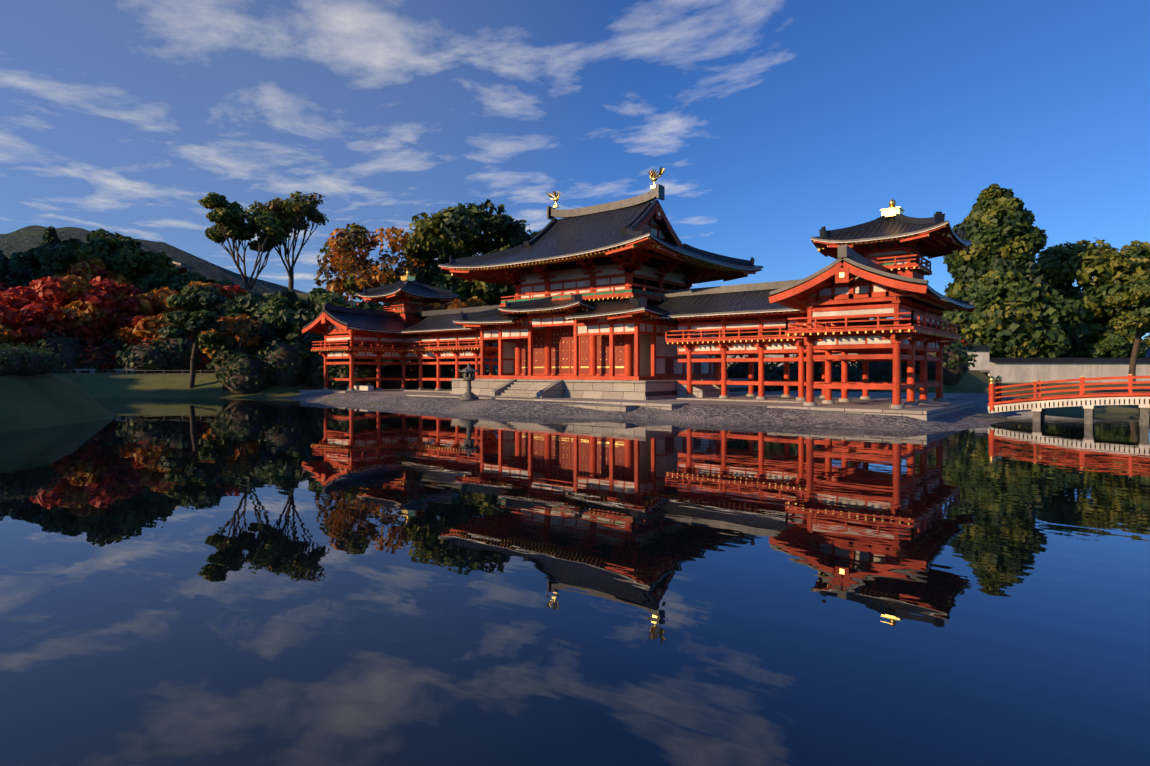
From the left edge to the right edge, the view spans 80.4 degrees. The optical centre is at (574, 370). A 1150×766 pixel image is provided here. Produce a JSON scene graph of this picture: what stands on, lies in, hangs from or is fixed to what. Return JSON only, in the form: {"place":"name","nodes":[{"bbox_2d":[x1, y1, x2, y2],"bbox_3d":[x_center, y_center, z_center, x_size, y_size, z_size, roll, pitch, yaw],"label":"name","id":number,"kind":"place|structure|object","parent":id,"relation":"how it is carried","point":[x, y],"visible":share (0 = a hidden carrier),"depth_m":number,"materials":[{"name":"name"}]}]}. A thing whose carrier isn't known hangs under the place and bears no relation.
{"place":"outdoors","nodes":[
{"label":"outdoors","id":0,"kind":"place"},
{"bbox_2d":[380,391,688,411],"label":"shore paving","id":1,"kind":"structure","parent":0,"point":[615,405],"depth_m":36.72,"materials":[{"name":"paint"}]},
{"bbox_2d":[0,398,1149,765],"bbox_3d":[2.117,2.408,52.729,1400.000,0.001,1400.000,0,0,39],"label":"pond water","id":2,"kind":"structure","parent":0,"point":[234,582],"depth_m":7.42,"materials":[{"name":"blue liquid"}]},
{"bbox_2d":[987,374,1149,425],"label":"arched bridge","id":3,"kind":"structure","parent":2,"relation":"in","point":[1040,404],"depth_m":31.34,"materials":[{"name":"paint"}]},
{"bbox_2d":[0,225,1149,431],"bbox_3d":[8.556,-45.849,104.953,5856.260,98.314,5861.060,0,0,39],"label":"ground","id":4,"kind":"structure","parent":0,"point":[42,400],"depth_m":61.29,"materials":[{"name":"green plant"}]},
{"bbox_2d":[0,250,10,267],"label":"broad tree","id":5,"kind":"object","parent":4,"relation":"on","point":[4,261],"visible":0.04,"depth_m":109.85,"materials":[{"name":"green plant"}]},
{"bbox_2d":[0,282,18,297],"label":"broad tree","id":6,"kind":"object","parent":4,"relation":"on","point":[4,287],"depth_m":81.59,"materials":[{"name":"red plant"}]},
{"bbox_2d":[0,347,31,375],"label":"clipped azalea","id":7,"kind":"object","parent":4,"relation":"on","point":[11,364],"visible":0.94,"depth_m":30.31,"materials":[{"name":"green plant"}]},
{"bbox_2d":[0,322,38,349],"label":"broad tree","id":8,"kind":"object","parent":4,"relation":"on","point":[5,336],"visible":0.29,"depth_m":68.89,"materials":[{"name":"orange plant"}]},
{"bbox_2d":[0,264,53,289],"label":"broad tree","id":9,"kind":"object","parent":4,"relation":"on","point":[16,275],"visible":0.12,"depth_m":93.45,"materials":[{"name":"green plant"}]},
{"bbox_2d":[0,342,57,375],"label":"clipped azalea","id":10,"kind":"object","parent":4,"relation":"on","point":[38,363],"visible":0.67,"depth_m":31.53,"materials":[{"name":"green plant"}]},
{"bbox_2d":[9,243,59,272],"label":"broad tree","id":11,"kind":"object","parent":4,"relation":"on","point":[29,259],"visible":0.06,"depth_m":103.03,"materials":[{"name":"green plant"}]},
{"bbox_2d":[38,226,60,245],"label":"conifer tree","id":12,"kind":"object","parent":4,"relation":"on","point":[50,235],"visible":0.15,"depth_m":324.93,"materials":[{"name":"green plant"}]},
{"bbox_2d":[37,349,64,373],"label":"clipped azalea","id":13,"kind":"object","parent":4,"relation":"on","point":[59,361],"visible":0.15,"depth_m":33.08,"materials":[{"name":"green plant"}]},
{"bbox_2d":[0,286,117,349],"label":"broad tree","id":14,"kind":"object","parent":4,"relation":"on","point":[11,305],"visible":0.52,"depth_m":71.94,"materials":[{"name":"red plant"}]},
{"bbox_2d":[30,329,94,372],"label":"bank shrub","id":15,"kind":"object","parent":4,"relation":"on","point":[66,349],"visible":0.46,"depth_m":70.88,"materials":[{"name":"green plant"}]},
{"bbox_2d":[49,312,96,345],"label":"broad tree","id":16,"kind":"object","parent":4,"relation":"on","point":[58,323],"visible":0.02,"depth_m":73.68,"materials":[{"name":"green plant"}]},
{"bbox_2d":[22,275,156,337],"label":"broad tree","id":17,"kind":"object","parent":4,"relation":"on","point":[75,292],"visible":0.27,"depth_m":74.75,"materials":[{"name":"red plant"}]},
{"bbox_2d":[51,258,133,285],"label":"broad tree","id":18,"kind":"object","parent":4,"relation":"on","point":[89,270],"visible":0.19,"depth_m":88.55,"materials":[{"name":"plant"}]},
{"bbox_2d":[75,339,115,372],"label":"bank shrub","id":19,"kind":"object","parent":4,"relation":"on","point":[96,359],"visible":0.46,"depth_m":72.77,"materials":[{"name":"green plant"}]},
{"bbox_2d":[39,228,178,280],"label":"broad tree","id":20,"kind":"object","parent":4,"relation":"on","point":[127,257],"visible":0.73,"depth_m":91.98,"materials":[{"name":"green plant"}]},
{"bbox_2d":[96,332,128,371],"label":"bank shrub","id":21,"kind":"object","parent":4,"relation":"on","point":[117,347],"visible":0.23,"depth_m":74.21,"materials":[{"name":"green plant"}]},
{"bbox_2d":[105,283,180,336],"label":"broad tree","id":22,"kind":"object","parent":4,"relation":"on","point":[126,303],"visible":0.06,"depth_m":81.34,"materials":[{"name":"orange plant"}]},
{"bbox_2d":[116,338,175,372],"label":"bank shrub","id":23,"kind":"object","parent":4,"relation":"on","point":[143,356],"visible":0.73,"depth_m":70.63,"materials":[{"name":"green plant"}]},
{"bbox_2d":[113,314,198,350],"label":"broad tree","id":24,"kind":"object","parent":4,"relation":"on","point":[142,328],"visible":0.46,"depth_m":74.11,"materials":[{"name":"orange plant"}]},
{"bbox_2d":[154,251,186,274],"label":"hillside pavilion","id":25,"kind":"structure","parent":4,"relation":"on","point":[181,268],"depth_m":110.26,"materials":[{"name":"paint"}]},
{"bbox_2d":[148,332,203,372],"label":"bank shrub","id":26,"kind":"object","parent":4,"relation":"on","point":[182,350],"visible":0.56,"depth_m":72.64,"materials":[{"name":"green plant"}]},
{"bbox_2d":[131,270,234,314],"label":"broad tree","id":27,"kind":"object","parent":4,"relation":"on","point":[176,283],"visible":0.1,"depth_m":93.96,"materials":[{"name":"green plant"}]},
{"bbox_2d":[156,285,234,388],"bbox_3d":[-34.895,-3.022,63.049,5.558,9.792,6.404,0,0,-11],"label":"pine tree","id":28,"kind":"object","parent":4,"relation":"on","point":[196,316],"visible":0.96,"depth_m":61.39,"materials":[{"name":"green plant"}]},
{"bbox_2d":[161,281,246,313],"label":"broad tree","id":29,"kind":"object","parent":4,"relation":"on","point":[231,292],"visible":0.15,"depth_m":82.00,"materials":[{"name":"plant"}]},
{"bbox_2d":[196,350,216,372],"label":"bank shrub","id":30,"kind":"object","parent":4,"relation":"on","point":[202,361],"visible":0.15,"depth_m":74.30,"materials":[{"name":"green plant"}]},
{"bbox_2d":[52,369,373,390],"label":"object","id":31,"kind":"object","parent":4,"relation":"on","point":[356,387],"visible":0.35,"depth_m":66.48,"materials":[{"name":"paint"}]},
{"bbox_2d":[204,338,261,372],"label":"bank shrub","id":32,"kind":"object","parent":4,"relation":"on","point":[216,362],"visible":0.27,"depth_m":70.46,"materials":[{"name":"green plant"}]},
{"bbox_2d":[197,314,277,357],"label":"broad tree","id":33,"kind":"object","parent":4,"relation":"on","point":[266,332],"visible":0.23,"depth_m":71.43,"materials":[{"name":"green plant"}]},
{"bbox_2d":[216,318,259,361],"bbox_3d":[-31.337,-1.423,63.109,3.842,7.063,3.500,0,0,-37],"label":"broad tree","id":34,"kind":"object","parent":4,"relation":"on","point":[246,328],"visible":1,"depth_m":62.56,"materials":[{"name":"green plant"}]},
{"bbox_2d":[198,192,286,290],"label":"tree","id":35,"kind":"object","parent":4,"relation":"on","point":[226,217],"visible":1,"depth_m":97.81,"materials":[{"name":"green plant"}]},
{"bbox_2d":[215,352,275,394],"bbox_3d":[-30.093,0.466,62.472,5.246,4.419,5.334,0,0,39],"label":"shrub","id":36,"kind":"object","parent":4,"relation":"on","point":[246,374],"visible":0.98,"depth_m":61.15,"materials":[{"name":"green plant"}]},
{"bbox_2d":[219,291,303,343],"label":"broad tree","id":37,"kind":"object","parent":4,"relation":"on","point":[247,303],"visible":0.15,"depth_m":78.72,"materials":[{"name":"green plant"}]},
{"bbox_2d":[251,343,275,358],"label":"bank shrub","id":38,"kind":"object","parent":4,"relation":"on","point":[261,346],"visible":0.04,"depth_m":72.39,"materials":[{"name":"green plant"}]},
{"bbox_2d":[254,336,311,386],"bbox_3d":[-27.487,-0.613,64.514,5.204,5.452,5.340,0,0,39],"label":"shrub","id":39,"kind":"object","parent":4,"relation":"on","point":[287,361],"visible":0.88,"depth_m":63.22,"materials":[{"name":"green plant"}]},
{"bbox_2d":[244,191,328,291],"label":"tree","id":40,"kind":"object","parent":4,"relation":"on","point":[289,213],"visible":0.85,"depth_m":103.71,"materials":[{"name":"green plant"}]},
{"bbox_2d":[271,335,317,358],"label":"tree","id":41,"kind":"object","parent":4,"relation":"on","point":[287,341],"visible":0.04,"depth_m":75.15,"materials":[{"name":"green plant"}]},
{"bbox_2d":[251,287,347,340],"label":"broad tree","id":42,"kind":"object","parent":4,"relation":"on","point":[277,311],"visible":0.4,"depth_m":76.39,"materials":[{"name":"green plant"}]},
{"bbox_2d":[302,351,344,388],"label":"shrub","id":43,"kind":"object","parent":4,"relation":"on","point":[314,376],"visible":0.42,"depth_m":64.90,"materials":[{"name":"green plant"}]},
{"bbox_2d":[285,303,374,361],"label":"broad tree","id":44,"kind":"object","parent":4,"relation":"on","point":[301,318],"visible":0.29,"depth_m":68.23,"materials":[{"name":"green plant"}]},
{"bbox_2d":[328,358,386,389],"bbox_3d":[-19.802,0.655,62.586,5.329,5.505,5.262,0,0,39],"label":"shrub","id":45,"kind":"object","parent":4,"relation":"on","point":[365,371],"visible":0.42,"depth_m":61.12,"materials":[{"name":"green plant"}]},
{"bbox_2d":[314,221,424,361],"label":"broad tree","id":46,"kind":"object","parent":4,"relation":"on","point":[344,258],"visible":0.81,"depth_m":88.49,"materials":[{"name":"orange plant"}]},
{"bbox_2d":[357,300,434,361],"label":"broad tree","id":47,"kind":"object","parent":4,"relation":"on","point":[363,304],"visible":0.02,"depth_m":71.09,"materials":[{"name":"green plant"}]},
{"bbox_2d":[381,359,418,388],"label":"shrub","id":48,"kind":"object","parent":4,"relation":"on","point":[394,371],"visible":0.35,"depth_m":63.22,"materials":[{"name":"green plant"}]},
{"bbox_2d":[406,359,452,388],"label":"shrub","id":49,"kind":"object","parent":4,"relation":"on","point":[429,370],"visible":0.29,"depth_m":65.08,"materials":[{"name":"green plant"}]},
{"bbox_2d":[428,285,487,347],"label":"broad tree","id":50,"kind":"object","parent":4,"relation":"on","point":[473,301],"visible":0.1,"depth_m":74.64,"materials":[{"name":"orange plant"}]},
{"bbox_2d":[401,199,531,361],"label":"broad tree","id":51,"kind":"object","parent":4,"relation":"on","point":[433,237],"visible":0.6,"depth_m":91.68,"materials":[{"name":"green plant"}]},
{"bbox_2d":[441,359,495,389],"bbox_3d":[-9.614,0.941,62.830,5.460,4.453,5.274,0,0,39],"label":"shrub","id":52,"kind":"object","parent":4,"relation":"on","point":[452,375],"visible":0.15,"depth_m":61.85,"materials":[{"name":"green plant"}]},
{"bbox_2d":[492,230,540,304],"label":"broad tree","id":53,"kind":"object","parent":4,"relation":"on","point":[529,237],"depth_m":101.92,"materials":[{"name":"green plant"}]},
{"bbox_2d":[278,390,1030,431],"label":"gravel shore","id":54,"kind":"structure","parent":4,"relation":"on","point":[978,415],"depth_m":35.46,"materials":[{"name":"grey gravel"}]},
{"bbox_2d":[300,330,514,394],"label":"temple wing","id":55,"kind":"structure","parent":54,"relation":"on","point":[455,352],"depth_m":59.03,"materials":[{"name":"red wood"}]},
{"bbox_2d":[302,303,499,335],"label":"wing roofs","id":56,"kind":"structure","parent":55,"relation":"on","point":[341,319],"depth_m":59.19,"materials":[{"name":"grey tile"}]},
{"bbox_2d":[357,270,457,323],"bbox_3d":[-15.854,-6.893,64.586,6.700,5.400,6.700,0,0,39],"label":"corner turret","id":57,"kind":"object","parent":56,"relation":"on","point":[407,299],"visible":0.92,"depth_m":63.72,"materials":[{"name":"grey tile"}]},
{"bbox_2d":[459,363,478,399],"bbox_3d":[-6.530,0.662,41.923,1.300,2.290,1.126,0,0,39],"label":"stone lantern","id":58,"kind":"object","parent":54,"relation":"on","point":[468,370],"visible":0.96,"depth_m":41.67,"materials":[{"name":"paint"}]},
{"bbox_2d":[450,273,747,399],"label":"temple hall","id":59,"kind":"structure","parent":54,"relation":"on","point":[558,355],"depth_m":47.59,"materials":[{"name":"red wood"}]},
{"bbox_2d":[453,293,700,328],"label":"lower roof","id":60,"kind":"structure","parent":59,"relation":"on","point":[510,314],"depth_m":46.72,"materials":[{"name":"grey tile"}]},
{"bbox_2d":[485,249,719,306],"bbox_3d":[2.117,-6.254,52.729,14.630,3.416,12.210,0,0,39],"label":"hall upper storey","id":61,"kind":"object","parent":59,"relation":"on","point":[610,281],"visible":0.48,"depth_m":48.70,"materials":[{"name":"red wood"}]},
{"bbox_2d":[438,184,762,286],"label":"hall roof","id":62,"kind":"structure","parent":61,"relation":"on","point":[642,222],"depth_m":50.80,"materials":[{"name":"grey tile"}]},
{"bbox_2d":[545,191,561,207],"bbox_3d":[-1.706,-14.024,55.788,1.315,1.402,0.879,0,0,39],"label":"phoenix statue","id":63,"kind":"object","parent":62,"relation":"on","point":[556,198],"visible":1,"depth_m":55.60,"materials":[{"name":"gold metal"}]},
{"bbox_2d":[648,167,666,188],"bbox_3d":[5.940,-14.024,49.670,1.315,1.402,0.879,0,0,39],"label":"phoenix statue","id":64,"kind":"object","parent":62,"relation":"on","point":[654,176],"visible":1,"depth_m":49.61,"materials":[{"name":"gold metal"}]},
{"bbox_2d":[727,363,734,375],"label":"shrub","id":65,"kind":"object","parent":4,"relation":"on","point":[729,368],"depth_m":64.16,"materials":[{"name":"green plant"}]},
{"bbox_2d":[727,355,782,391],"bbox_3d":[15.567,0.761,60.061,5.468,5.172,5.320,0,0,39],"label":"shrub","id":66,"kind":"object","parent":4,"relation":"on","point":[739,370],"visible":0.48,"depth_m":58.69,"materials":[{"name":"green plant"}]},
{"bbox_2d":[744,333,784,337],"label":"broad tree","id":67,"kind":"object","parent":4,"relation":"on","point":[766,334],"depth_m":79.78,"materials":[{"name":"green plant"}]},
{"bbox_2d":[766,362,805,390],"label":"shrub","id":68,"kind":"object","parent":4,"relation":"on","point":[793,373],"visible":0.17,"depth_m":61.06,"materials":[{"name":"green plant"}]},
{"bbox_2d":[790,354,840,388],"bbox_3d":[22.939,-0.290,65.250,5.359,5.193,5.432,0,0,39],"label":"shrub","id":69,"kind":"object","parent":4,"relation":"on","point":[817,366],"visible":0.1,"depth_m":63.42,"materials":[{"name":"green plant"}]},
{"bbox_2d":[665,296,974,420],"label":"temple wing","id":70,"kind":"structure","parent":4,"relation":"on","point":[826,329],"depth_m":35.30,"materials":[{"name":"red wood"}]},
{"bbox_2d":[642,245,974,322],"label":"wing roofs","id":71,"kind":"structure","parent":70,"relation":"on","point":[849,273],"depth_m":33.49,"materials":[{"name":"grey tile"}]},
{"bbox_2d":[811,198,971,296],"bbox_3d":[17.627,-6.893,37.796,6.700,5.400,6.700,0,0,39],"label":"wing turret","id":72,"kind":"object","parent":71,"relation":"on","point":[893,239],"visible":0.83,"depth_m":36.67,"materials":[{"name":"grey tile"}]},
{"bbox_2d":[817,362,880,391],"bbox_3d":[24.019,1.038,60.222,5.355,4.140,5.276,0,0,39],"label":"shrub","id":73,"kind":"object","parent":4,"relation":"on","point":[854,373],"visible":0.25,"depth_m":58.95,"materials":[{"name":"green plant"}]},
{"bbox_2d":[851,353,906,381],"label":"shrub","id":74,"kind":"object","parent":4,"relation":"on","point":[883,371],"visible":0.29,"depth_m":61.10,"materials":[{"name":"green plant"}]},
{"bbox_2d":[902,354,919,373],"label":"shrub","id":75,"kind":"object","parent":4,"relation":"on","point":[905,369],"visible":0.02,"depth_m":63.60,"materials":[{"name":"green plant"}]},
{"bbox_2d":[727,345,1149,382],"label":"boundary wall","id":76,"kind":"structure","parent":4,"relation":"on","point":[1018,370],"depth_m":77.60,"materials":[{"name":"paint"}]},
{"bbox_2d":[915,332,977,384],"bbox_3d":[32.618,-0.999,60.263,5.398,5.136,5.168,0,0,39],"label":"shrub","id":77,"kind":"object","parent":4,"relation":"on","point":[956,359],"visible":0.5,"depth_m":58.75,"materials":[{"name":"green plant"}]},
{"bbox_2d":[933,183,1089,357],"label":"conifer tree","id":78,"kind":"object","parent":4,"relation":"on","point":[1021,310],"visible":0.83,"depth_m":82.02,"materials":[{"name":"green plant"}]},
{"bbox_2d":[1031,237,1149,336],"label":"broad tree","id":79,"kind":"object","parent":4,"relation":"on","point":[1109,268],"visible":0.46,"depth_m":86.87,"materials":[{"name":"green plant"}]},
{"bbox_2d":[1071,321,1147,357],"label":"broad tree","id":80,"kind":"object","parent":4,"relation":"on","point":[1105,341],"visible":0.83,"depth_m":81.98,"materials":[{"name":"green plant"}]},
{"bbox_2d":[1103,280,1149,384],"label":"pine tree","id":81,"kind":"object","parent":4,"relation":"on","point":[1137,293],"visible":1,"depth_m":67.25,"materials":[{"name":"green plant"}]},
{"bbox_2d":[1139,339,1149,357],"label":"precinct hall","id":82,"kind":"structure","parent":4,"relation":"on","point":[1148,353],"depth_m":97.31,"materials":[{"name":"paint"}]},
{"bbox_2d":[0,0,1149,339],"label":"sky","id":83,"kind":"structure","parent":0,"point":[771,124],"materials":[{"name":"blue"}]}
]}

